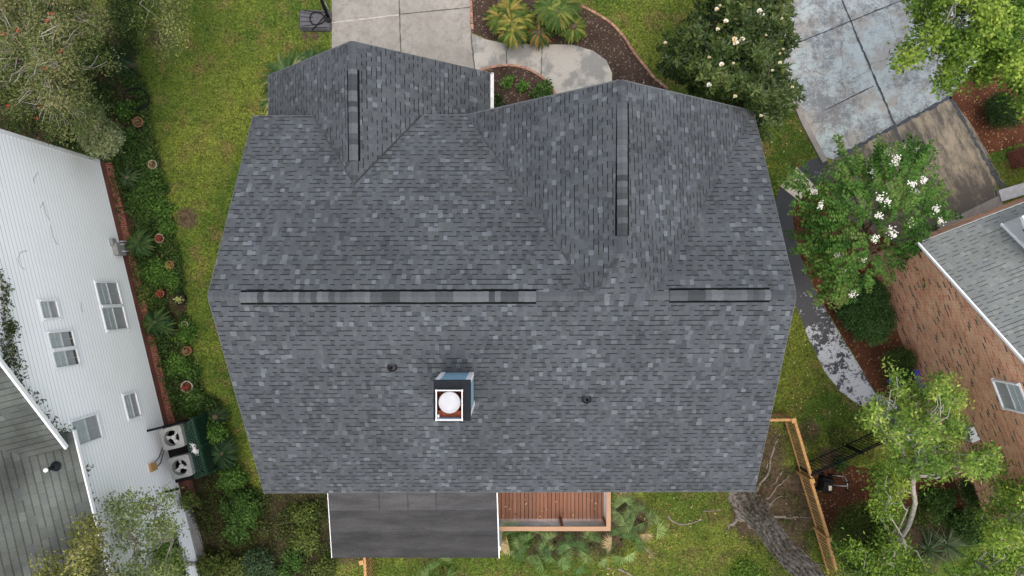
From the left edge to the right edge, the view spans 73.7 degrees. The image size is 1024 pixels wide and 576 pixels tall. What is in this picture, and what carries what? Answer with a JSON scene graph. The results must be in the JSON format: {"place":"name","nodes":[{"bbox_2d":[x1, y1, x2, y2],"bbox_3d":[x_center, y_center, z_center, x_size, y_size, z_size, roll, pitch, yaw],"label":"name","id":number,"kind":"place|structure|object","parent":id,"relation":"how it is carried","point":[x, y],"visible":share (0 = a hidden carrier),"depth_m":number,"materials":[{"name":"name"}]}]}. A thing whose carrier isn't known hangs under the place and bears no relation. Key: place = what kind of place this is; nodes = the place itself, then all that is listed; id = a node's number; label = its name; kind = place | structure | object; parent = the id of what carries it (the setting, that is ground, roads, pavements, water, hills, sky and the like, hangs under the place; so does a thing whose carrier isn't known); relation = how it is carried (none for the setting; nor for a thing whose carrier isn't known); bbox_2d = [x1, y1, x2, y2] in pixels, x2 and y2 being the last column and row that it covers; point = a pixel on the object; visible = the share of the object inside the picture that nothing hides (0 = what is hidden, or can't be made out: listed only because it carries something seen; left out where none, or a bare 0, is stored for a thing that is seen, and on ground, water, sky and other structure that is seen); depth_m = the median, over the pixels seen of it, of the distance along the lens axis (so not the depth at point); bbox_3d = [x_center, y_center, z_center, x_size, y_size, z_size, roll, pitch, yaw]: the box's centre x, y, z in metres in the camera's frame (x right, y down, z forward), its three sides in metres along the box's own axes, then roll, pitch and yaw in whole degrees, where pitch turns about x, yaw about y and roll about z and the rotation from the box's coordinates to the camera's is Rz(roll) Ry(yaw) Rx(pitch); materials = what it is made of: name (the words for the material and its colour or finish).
{"place":"outdoors","nodes":[
{"label":"outdoors","id":0,"kind":"place"},
{"bbox_2d":[332,0,473,67],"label":"driveway","id":1,"kind":"structure","parent":0,"point":[443,35],"depth_m":24.49,"materials":[{"name":"concrete"}]},
{"bbox_2d":[0,0,1023,575],"bbox_3d":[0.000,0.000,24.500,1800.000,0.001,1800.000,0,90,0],"label":"ground","id":2,"kind":"structure","parent":0,"point":[788,484],"depth_m":24.50,"materials":[{"name":"green plant"}]},
{"bbox_2d":[0,27,117,155],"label":"ground cover","id":3,"kind":"object","parent":2,"relation":"on","point":[106,97],"visible":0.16,"depth_m":24.19,"materials":[{"name":"green plant"}]},
{"bbox_2d":[0,0,133,147],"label":"bottlebrush tree","id":4,"kind":"object","parent":2,"relation":"on","point":[33,48],"visible":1,"depth_m":19.29,"materials":[{"name":"green plant"}]},
{"bbox_2d":[28,511,118,575],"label":"tree","id":5,"kind":"object","parent":2,"relation":"on","point":[91,545],"visible":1,"depth_m":16.68,"materials":[{"name":"green plant"}]},
{"bbox_2d":[0,129,205,575],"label":"house","id":6,"kind":"structure","parent":2,"relation":"on","point":[88,355],"depth_m":20.13,"materials":[{"name":"white"}]},
{"bbox_2d":[0,313,27,375],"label":"climbing vine","id":7,"kind":"object","parent":6,"relation":"attached to","point":[6,323],"visible":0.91,"depth_m":17.68,"materials":[{"name":"green plant"}]},
{"bbox_2d":[0,268,29,390],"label":"climbing vine","id":8,"kind":"object","parent":6,"relation":"attached to","point":[4,349],"visible":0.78,"depth_m":17.62,"materials":[{"name":"green plant"}]},
{"bbox_2d":[37,298,61,320],"bbox_3d":[-13.196,0.620,19.480,0.174,0.750,0.645,-7,90,0],"label":"window","id":9,"kind":"structure","parent":6,"relation":"in","point":[49,309],"depth_m":19.46,"materials":[{"name":"grey glass"}]},
{"bbox_2d":[45,328,81,370],"bbox_3d":[-12.916,1.762,19.680,0.205,1.090,1.150,-14,90,0],"label":"window","id":10,"kind":"structure","parent":6,"relation":"in","point":[62,338],"depth_m":19.66,"materials":[{"name":"grey glass"}]},
{"bbox_2d":[69,412,104,445],"bbox_3d":[-12.344,4.117,19.820,0.223,1.250,0.842,-5,90,0],"label":"window","id":11,"kind":"structure","parent":6,"relation":"in","point":[89,428],"depth_m":19.87,"materials":[{"name":"white paint"}]},
{"bbox_2d":[93,280,129,332],"bbox_3d":[-13.202,0.597,22.520,0.336,1.250,1.730,-14,90,0],"label":"window","id":12,"kind":"structure","parent":6,"relation":"in","point":[108,292],"depth_m":22.50,"materials":[{"name":"grey glass"}]},
{"bbox_2d":[122,390,142,421],"bbox_3d":[-12.410,3.845,22.290,0.243,0.750,0.921,-4,90,0],"label":"window","id":13,"kind":"structure","parent":6,"relation":"in","point":[131,401],"depth_m":22.27,"materials":[{"name":"white paint"}]},
{"bbox_2d":[97,0,148,60],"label":"shrub","id":14,"kind":"object","parent":2,"relation":"on","point":[126,38],"visible":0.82,"depth_m":23.07,"materials":[{"name":"green plant"}]},
{"bbox_2d":[100,482,189,575],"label":"tree","id":15,"kind":"object","parent":2,"relation":"on","point":[160,525],"visible":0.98,"depth_m":19.26,"materials":[{"name":"green plant"}]},
{"bbox_2d":[112,0,201,68],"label":"tree","id":16,"kind":"object","parent":2,"relation":"on","point":[179,20],"visible":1,"depth_m":20.42,"materials":[{"name":"green plant"}]},
{"bbox_2d":[93,40,341,575],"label":"side bed","id":17,"kind":"object","parent":2,"relation":"on","point":[279,504],"visible":0.26,"depth_m":24.49,"materials":[{"name":"soil"}]},
{"bbox_2d":[70,100,125,160],"bbox_3d":[-13.551,-5.035,22.873,1.692,3.334,2.330,-34,90,0],"label":"shrub","id":18,"kind":"object","parent":17,"relation":"on","point":[111,139],"visible":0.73,"depth_m":21.73,"materials":[{"name":"green plant"}]},
{"bbox_2d":[104,43,141,78],"bbox_3d":[-13.588,-7.925,23.966,1.330,1.068,1.375,0,90,0],"label":"cycad","id":19,"kind":"object","parent":17,"relation":"on","point":[124,60],"visible":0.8,"depth_m":23.57,"materials":[{"name":"green plant"}]},
{"bbox_2d":[125,227,156,258],"bbox_3d":[-13.061,-1.588,24.112,1.133,0.777,1.144,0,90,0],"label":"cycad","id":20,"kind":"object","parent":17,"relation":"on","point":[138,242],"visible":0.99,"depth_m":23.83,"materials":[{"name":"green plant"}]},
{"bbox_2d":[123,182,158,216],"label":"shrub","id":21,"kind":"object","parent":17,"relation":"on","point":[145,198],"visible":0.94,"depth_m":24.23,"materials":[{"name":"green plant"}]},
{"bbox_2d":[131,165,171,201],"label":"shrub","id":22,"kind":"object","parent":17,"relation":"on","point":[147,181],"visible":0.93,"depth_m":24.20,"materials":[{"name":"green plant"}]},
{"bbox_2d":[138,255,174,289],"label":"shrub","id":23,"kind":"object","parent":17,"relation":"on","point":[156,275],"visible":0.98,"depth_m":24.16,"materials":[{"name":"green plant"}]},
{"bbox_2d":[141,307,172,337],"bbox_3d":[-12.502,1.211,24.122,1.202,0.756,1.127,0,90,0],"label":"cycad","id":24,"kind":"object","parent":17,"relation":"on","point":[153,321],"visible":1,"depth_m":23.86,"materials":[{"name":"green plant"}]},
{"bbox_2d":[108,62,206,421],"bbox_3d":[-12.948,-1.744,24.355,2.264,0.653,13.096,-11,90,0],"label":"ground cover","id":25,"kind":"object","parent":17,"relation":"on","point":[132,82],"visible":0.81,"depth_m":24.28,"materials":[{"name":"green plant"}]},
{"bbox_2d":[144,193,178,220],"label":"shrub","id":26,"kind":"object","parent":17,"relation":"on","point":[160,208],"visible":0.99,"depth_m":24.25,"materials":[{"name":"green plant"}]},
{"bbox_2d":[147,418,203,492],"bbox_3d":[-11.821,5.783,23.650,1.250,1.700,2.200,-14,90,0],"label":"equipment stand","id":27,"kind":"object","parent":17,"relation":"on","point":[174,452],"visible":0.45,"depth_m":23.79,"materials":[{"name":"black metal"}]},
{"bbox_2d":[159,421,194,450],"bbox_3d":[-11.330,5.001,23.246,0.730,1.067,0.730,-14,90,0],"label":"air conditioner","id":28,"kind":"object","parent":27,"relation":"on","point":[173,436],"visible":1,"depth_m":22.75,"materials":[{"name":"beige metal"}]},
{"bbox_2d":[167,449,202,479],"bbox_3d":[-11.061,5.970,23.246,0.730,1.067,0.730,-14,90,0],"label":"air conditioner","id":29,"kind":"object","parent":27,"relation":"on","point":[180,465],"visible":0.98,"depth_m":22.77,"materials":[{"name":"beige metal"}]},
{"bbox_2d":[150,533,201,575],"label":"shrub","id":30,"kind":"object","parent":17,"relation":"on","point":[160,553],"visible":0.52,"depth_m":21.48,"materials":[{"name":"green plant"}]},
{"bbox_2d":[163,351,189,380],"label":"shrub","id":31,"kind":"object","parent":17,"relation":"on","point":[174,363],"visible":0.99,"depth_m":24.18,"materials":[{"name":"green plant"}]},
{"bbox_2d":[171,318,200,345],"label":"shrub","id":32,"kind":"object","parent":17,"relation":"on","point":[186,335],"visible":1,"depth_m":24.19,"materials":[{"name":"green plant"}]},
{"bbox_2d":[177,488,201,513],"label":"shrub","id":33,"kind":"object","parent":17,"relation":"on","point":[189,500],"visible":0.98,"depth_m":23.46,"materials":[{"name":"green plant"}]},
{"bbox_2d":[178,388,212,418],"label":"shrub","id":34,"kind":"object","parent":17,"relation":"on","point":[192,396],"visible":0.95,"depth_m":24.12,"materials":[{"name":"green plant"}]},
{"bbox_2d":[184,412,224,478],"bbox_3d":[-10.732,5.399,23.712,0.550,1.575,2.023,-15,90,0],"label":"lattice screen","id":35,"kind":"object","parent":17,"relation":"on","point":[197,436],"visible":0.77,"depth_m":23.00,"materials":[{"name":"green wood"}]},
{"bbox_2d":[195,553,226,575],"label":"shrub","id":36,"kind":"object","parent":17,"relation":"on","point":[204,567],"visible":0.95,"depth_m":23.77,"materials":[{"name":"green plant"}]},
{"bbox_2d":[201,416,231,444],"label":"shrub","id":37,"kind":"object","parent":17,"relation":"on","point":[215,437],"visible":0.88,"depth_m":23.69,"materials":[{"name":"green plant"}]},
{"bbox_2d":[205,434,241,471],"bbox_3d":[-10.086,5.737,24.030,1.335,0.940,1.412,0,90,0],"label":"cycad","id":38,"kind":"object","parent":17,"relation":"on","point":[222,451],"visible":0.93,"depth_m":23.66,"materials":[{"name":"green plant"}]},
{"bbox_2d":[213,460,251,496],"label":"shrub","id":39,"kind":"object","parent":17,"relation":"on","point":[228,478],"visible":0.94,"depth_m":23.93,"materials":[{"name":"green plant"}]},
{"bbox_2d":[221,553,246,575],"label":"shrub","id":40,"kind":"object","parent":17,"relation":"on","point":[235,568],"visible":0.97,"depth_m":23.86,"materials":[{"name":"green plant"}]},
{"bbox_2d":[219,518,250,547],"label":"shrub","id":41,"kind":"object","parent":17,"relation":"on","point":[241,533],"visible":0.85,"depth_m":23.97,"materials":[{"name":"green plant"}]},
{"bbox_2d":[218,486,263,531],"bbox_3d":[-9.593,7.881,23.896,1.733,1.223,1.708,0,90,0],"label":"shrub","id":42,"kind":"object","parent":17,"relation":"on","point":[248,506],"visible":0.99,"depth_m":23.76,"materials":[{"name":"green plant"}]},
{"bbox_2d":[240,543,277,575],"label":"shrub","id":43,"kind":"object","parent":17,"relation":"on","point":[251,566],"visible":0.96,"depth_m":23.80,"materials":[{"name":"green plant"}]},
{"bbox_2d":[190,466,334,575],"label":"ground cover","id":44,"kind":"object","parent":17,"relation":"on","point":[265,502],"visible":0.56,"depth_m":24.32,"materials":[{"name":"green plant"}]},
{"bbox_2d":[278,545,310,572],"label":"shrub","id":45,"kind":"object","parent":17,"relation":"on","point":[297,560],"visible":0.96,"depth_m":24.24,"materials":[{"name":"green plant"}]},
{"bbox_2d":[283,523,321,556],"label":"shrub","id":46,"kind":"object","parent":17,"relation":"on","point":[311,537],"visible":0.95,"depth_m":24.11,"materials":[{"name":"green plant"}]},
{"bbox_2d":[288,498,322,527],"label":"shrub","id":47,"kind":"object","parent":17,"relation":"on","point":[306,518],"visible":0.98,"depth_m":24.11,"materials":[{"name":"green plant"}]},
{"bbox_2d":[310,550,334,575],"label":"shrub","id":48,"kind":"object","parent":17,"relation":"on","point":[325,567],"visible":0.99,"depth_m":24.17,"materials":[{"name":"green plant"}]},
{"bbox_2d":[260,47,304,95],"bbox_3d":[-7.751,-7.344,24.032,2.434,0.936,2.560,0,90,0],"label":"cycad","id":49,"kind":"object","parent":2,"relation":"on","point":[280,65],"visible":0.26,"depth_m":23.80,"materials":[{"name":"green plant"}]},
{"bbox_2d":[299,0,331,31],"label":"basketball hoop","id":50,"kind":"object","parent":2,"relation":"on","point":[315,20],"visible":1,"depth_m":24.33,"materials":[{"name":"grey plastic"}]},
{"bbox_2d":[207,41,796,557],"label":"house","id":51,"kind":"structure","parent":2,"relation":"on","point":[447,301],"depth_m":18.62,"materials":[{"name":"grey"}]},
{"bbox_2d":[488,65,552,106],"bbox_3d":[0.628,-6.942,24.480,2.997,0.001,2.108,0,90,0],"label":"entry bed","id":52,"kind":"object","parent":2,"relation":"on","point":[512,95],"visible":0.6,"depth_m":24.48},
{"bbox_2d":[510,531,552,565],"bbox_3d":[0.614,8.989,24.097,1.438,0.815,1.576,35,90,0],"label":"fan palm","id":53,"kind":"object","parent":2,"relation":"on","point":[520,539],"visible":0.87,"depth_m":23.90,"materials":[{"name":"green plant"}]},
{"bbox_2d":[472,34,611,93],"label":"walkway","id":54,"kind":"structure","parent":2,"relation":"on","point":[565,68],"depth_m":24.48,"materials":[{"name":"concrete"}]},
{"bbox_2d":[498,492,610,530],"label":"deck","id":55,"kind":"structure","parent":2,"relation":"on","point":[582,504],"depth_m":23.90,"materials":[{"name":"brown wood"}]},
{"bbox_2d":[535,531,578,566],"bbox_3d":[1.560,9.075,24.099,1.559,0.811,1.386,10,90,0],"label":"fan palm","id":56,"kind":"object","parent":2,"relation":"on","point":[546,552],"visible":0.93,"depth_m":23.82,"materials":[{"name":"green plant"}]},
{"bbox_2d":[472,0,669,90],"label":"front bed","id":57,"kind":"object","parent":2,"relation":"on","point":[604,39],"visible":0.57,"depth_m":24.49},
{"bbox_2d":[482,0,536,51],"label":"cycad","id":58,"kind":"object","parent":57,"relation":"on","point":[508,21],"visible":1,"depth_m":23.57,"materials":[{"name":"green plant"}]},
{"bbox_2d":[525,20,552,50],"bbox_3d":[0.963,-8.972,24.215,1.088,0.570,1.156,0,90,0],"label":"cycad","id":59,"kind":"object","parent":57,"relation":"on","point":[539,36],"visible":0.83,"depth_m":24.05,"materials":[{"name":"green plant"}]},
{"bbox_2d":[531,0,581,33],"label":"cycad","id":60,"kind":"object","parent":57,"relation":"on","point":[556,13],"visible":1,"depth_m":23.37,"materials":[{"name":"green plant"}]},
{"bbox_2d":[559,14,586,44],"bbox_3d":[2.122,-9.088,24.065,1.094,0.870,1.146,0,90,0],"label":"cycad","id":61,"kind":"object","parent":57,"relation":"on","point":[576,31],"visible":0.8,"depth_m":23.81,"materials":[{"name":"green plant"}]},
{"bbox_2d":[577,4,667,89],"bbox_3d":[3.949,-8.841,24.464,4.725,0.072,0.512,42,90,0],"label":"brick edging","id":62,"kind":"object","parent":57,"relation":"on","point":[613,25],"visible":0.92,"depth_m":24.44,"materials":[{"name":"brown brick"}]},
{"bbox_2d":[576,531,614,566],"bbox_3d":[2.935,9.081,24.131,1.436,0.748,1.498,0,90,0],"label":"fan palm","id":63,"kind":"object","parent":2,"relation":"on","point":[603,562],"visible":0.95,"depth_m":23.90,"materials":[{"name":"green plant"}]},
{"bbox_2d":[602,521,646,567],"bbox_3d":[3.850,8.969,24.101,1.588,0.807,1.533,-44,90,0],"label":"fan palm","id":64,"kind":"object","parent":2,"relation":"on","point":[627,558],"visible":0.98,"depth_m":23.91,"materials":[{"name":"green plant"}]},
{"bbox_2d":[611,492,640,523],"bbox_3d":[3.859,7.719,24.085,1.264,0.835,1.329,-36,90,0],"label":"fan palm","id":65,"kind":"object","parent":2,"relation":"on","point":[626,497],"visible":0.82,"depth_m":23.88,"materials":[{"name":"green plant"}]},
{"bbox_2d":[617,502,658,534],"bbox_3d":[4.375,8.005,24.069,1.612,0.870,1.336,0,90,0],"label":"fan palm","id":66,"kind":"object","parent":2,"relation":"on","point":[641,525],"visible":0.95,"depth_m":23.75,"materials":[{"name":"green plant"}]},
{"bbox_2d":[623,509,667,542],"bbox_3d":[4.670,8.334,24.126,1.759,0.755,1.341,0,90,0],"label":"fan palm","id":67,"kind":"object","parent":2,"relation":"on","point":[648,534],"visible":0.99,"depth_m":23.82,"materials":[{"name":"green plant"}]},
{"bbox_2d":[654,0,806,143],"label":"magnolia tree","id":68,"kind":"object","parent":2,"relation":"on","point":[702,53],"visible":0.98,"depth_m":19.76,"materials":[{"name":"green plant"}]},
{"bbox_2d":[501,413,981,575],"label":"ground cover","id":69,"kind":"object","parent":2,"relation":"on","point":[814,461],"visible":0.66,"depth_m":24.43,"materials":[{"name":"green plant"}]},
{"bbox_2d":[728,553,768,575],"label":"shrub","id":70,"kind":"object","parent":2,"relation":"on","point":[738,571],"visible":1,"depth_m":24.36,"materials":[{"name":"green plant"}]},
{"bbox_2d":[502,71,1006,575],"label":"fallen leaves","id":71,"kind":"object","parent":2,"relation":"on","point":[776,395],"depth_m":24.46,"materials":[{"name":"brown plant"}]},
{"bbox_2d":[725,433,825,575],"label":"oak tree","id":72,"kind":"object","parent":2,"relation":"on","point":[754,513],"visible":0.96,"depth_m":22.32,"materials":[{"name":"grey plant"}]},
{"bbox_2d":[781,412,812,477],"bbox_3d":[9.913,5.500,23.885,0.186,1.230,2.217,-17,90,0],"label":"wooden fence","id":73,"kind":"object","parent":2,"relation":"on","point":[794,424],"visible":0.93,"depth_m":23.81,"materials":[{"name":"orange wood"}]},
{"bbox_2d":[791,98,826,162],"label":"kerb","id":74,"kind":"structure","parent":2,"relation":"on","point":[811,136],"depth_m":24.40,"materials":[{"name":"grey concrete"}]},
{"bbox_2d":[796,470,829,536],"bbox_3d":[10.513,7.546,23.885,0.179,1.230,2.166,-16,90,0],"label":"wooden fence","id":75,"kind":"object","parent":2,"relation":"on","point":[811,482],"visible":1,"depth_m":23.82,"materials":[{"name":"orange wood"}]},
{"bbox_2d":[812,526,839,575],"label":"wooden fence","id":76,"kind":"object","parent":2,"relation":"on","point":[827,540],"visible":0.91,"depth_m":23.91,"materials":[{"name":"orange wood"}]},
{"bbox_2d":[796,429,891,476],"bbox_3d":[11.634,5.734,23.835,3.138,1.330,0.068,-25,90,0],"label":"metal fence","id":77,"kind":"object","parent":2,"relation":"on","point":[858,451],"visible":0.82,"depth_m":23.61,"materials":[{"name":"black metal"}]},
{"bbox_2d":[793,183,913,399],"bbox_3d":[12.840,-0.099,24.492,3.619,0.001,8.180,-29,90,0],"label":"red mulch bed","id":78,"kind":"object","parent":2,"relation":"on","point":[866,355],"visible":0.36,"depth_m":24.49,"materials":[{"name":"brown wood"}]},
{"bbox_2d":[831,273,897,348],"bbox_3d":[12.345,0.781,23.871,2.457,1.361,2.674,0,90,0],"label":"shrub","id":79,"kind":"object","parent":78,"relation":"on","point":[869,313],"visible":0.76,"depth_m":23.47,"materials":[{"name":"green plant"}]},
{"bbox_2d":[776,132,963,312],"bbox_3d":[11.498,-2.578,22.016,6.211,5.026,5.259,-24,90,0],"label":"crepe myrtle","id":80,"kind":"object","parent":78,"relation":"on","point":[836,245],"visible":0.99,"depth_m":20.87,"materials":[{"name":"green plant"}]},
{"bbox_2d":[876,341,919,381],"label":"shrub","id":81,"kind":"object","parent":78,"relation":"on","point":[906,359],"visible":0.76,"depth_m":23.60,"materials":[{"name":"green plant"}]},
{"bbox_2d":[826,494,901,575],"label":"shrub","id":82,"kind":"object","parent":2,"relation":"on","point":[851,521],"visible":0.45,"depth_m":22.89,"materials":[{"name":"green plant"}]},
{"bbox_2d":[823,457,937,575],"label":"young tree","id":83,"kind":"object","parent":2,"relation":"on","point":[891,561],"visible":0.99,"depth_m":20.84,"materials":[{"name":"green plant"}]},
{"bbox_2d":[811,462,971,553],"bbox_3d":[13.776,7.165,24.492,6.267,0.001,3.277,-20,90,0],"label":"red mulch bed","id":84,"kind":"object","parent":2,"relation":"on","point":[831,506],"visible":0.24,"depth_m":24.49,"materials":[{"name":"brown wood"}]},
{"bbox_2d":[815,471,850,493],"bbox_3d":[11.304,6.910,24.120,0.947,0.737,0.772,12,90,0],"label":"lawn mower","id":85,"kind":"object","parent":84,"relation":"on","point":[825,484],"visible":0.94,"depth_m":24.08,"materials":[{"name":"black plastic"}]},
{"bbox_2d":[907,504,939,529],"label":"shrub","id":86,"kind":"object","parent":84,"relation":"on","point":[924,517],"visible":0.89,"depth_m":24.23,"materials":[{"name":"green plant"}]},
{"bbox_2d":[918,485,958,526],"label":"shrub","id":87,"kind":"object","parent":84,"relation":"on","point":[944,498],"visible":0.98,"depth_m":24.29,"materials":[{"name":"green plant"}]},
{"bbox_2d":[945,506,988,550],"bbox_3d":[16.247,8.528,24.207,1.580,0.752,1.819,0,90,0],"label":"shrub","id":88,"kind":"object","parent":84,"relation":"on","point":[971,524],"visible":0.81,"depth_m":24.10,"materials":[{"name":"green plant"}]},
{"bbox_2d":[953,474,980,514],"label":"shrub","id":89,"kind":"object","parent":84,"relation":"on","point":[967,492],"visible":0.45,"depth_m":23.50,"materials":[{"name":"green plant"}]},
{"bbox_2d":[913,528,952,573],"bbox_3d":[14.883,9.326,24.247,1.708,0.726,1.960,0,90,0],"label":"yucca","id":90,"kind":"object","parent":2,"relation":"on","point":[928,547],"visible":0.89,"depth_m":24.28,"materials":[{"name":"green plant"}]},
{"bbox_2d":[851,356,1017,543],"bbox_3d":[13.161,5.001,21.224,4.264,6.666,7.370,-38,90,0],"label":"sycamore tree","id":91,"kind":"object","parent":2,"relation":"on","point":[947,397],"visible":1,"depth_m":19.17,"materials":[{"name":"green plant"}]},
{"bbox_2d":[870,197,1023,521],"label":"house","id":92,"kind":"structure","parent":2,"relation":"on","point":[961,313],"depth_m":20.79,"materials":[{"name":"brown brick"}]},
{"bbox_2d":[990,378,1023,413],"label":"window","id":93,"kind":"structure","parent":92,"relation":"in","point":[1010,395],"depth_m":19.71,"materials":[{"name":"white paint"}]},
{"bbox_2d":[923,526,974,563],"bbox_3d":[15.517,9.118,24.253,1.918,0.703,1.570,0,90,0],"label":"yucca","id":94,"kind":"object","parent":2,"relation":"on","point":[949,544],"visible":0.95,"depth_m":24.25,"materials":[{"name":"green plant"}]},
{"bbox_2d":[887,0,1023,122],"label":"tree","id":95,"kind":"object","parent":2,"relation":"on","point":[992,47],"visible":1,"depth_m":18.61,"materials":[{"name":"green plant"}]},
{"bbox_2d":[935,196,1003,229],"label":"kerb","id":96,"kind":"structure","parent":2,"relation":"on","point":[993,203],"depth_m":24.38,"materials":[{"name":"grey concrete"}]},
{"bbox_2d":[940,473,1023,575],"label":"sycamore tree","id":97,"kind":"object","parent":2,"relation":"on","point":[1011,530],"visible":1,"depth_m":19.51,"materials":[{"name":"green plant"}]},
{"bbox_2d":[952,71,1023,153],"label":"red mulch bed","id":98,"kind":"object","parent":2,"relation":"on","point":[971,110],"visible":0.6,"depth_m":24.49,"materials":[{"name":"brown wood"}]},
{"bbox_2d":[980,89,1023,130],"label":"shrub","id":99,"kind":"object","parent":98,"relation":"on","point":[999,116],"visible":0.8,"depth_m":23.79,"materials":[{"name":"green plant"}]},
{"bbox_2d":[997,183,1023,201],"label":"stone step","id":100,"kind":"object","parent":2,"relation":"on","point":[1010,192],"visible":1,"depth_m":24.33,"materials":[{"name":"grey stone"}]},
{"bbox_2d":[775,157,915,446],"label":"path","id":101,"kind":"structure","parent":0,"point":[832,350],"depth_m":24.49,"materials":[{"name":"concrete"}]},
{"bbox_2d":[784,0,1021,158],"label":"painted driveway","id":102,"kind":"structure","parent":0,"point":[829,68],"depth_m":24.49,"materials":[{"name":"concrete"}]},
{"bbox_2d":[824,99,1003,243],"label":"bare driveway","id":103,"kind":"structure","parent":0,"point":[965,174],"depth_m":24.49,"materials":[{"name":"concrete"}]},
{"bbox_2d":[841,95,951,155],"bbox_3d":[13.768,-5.811,24.470,4.464,0.001,0.192,-28,90,0],"label":"driveway joint","id":104,"kind":"object","parent":103,"relation":"on","point":[906,120],"visible":0.87,"depth_m":24.47,"materials":[{"name":"grey concrete"}]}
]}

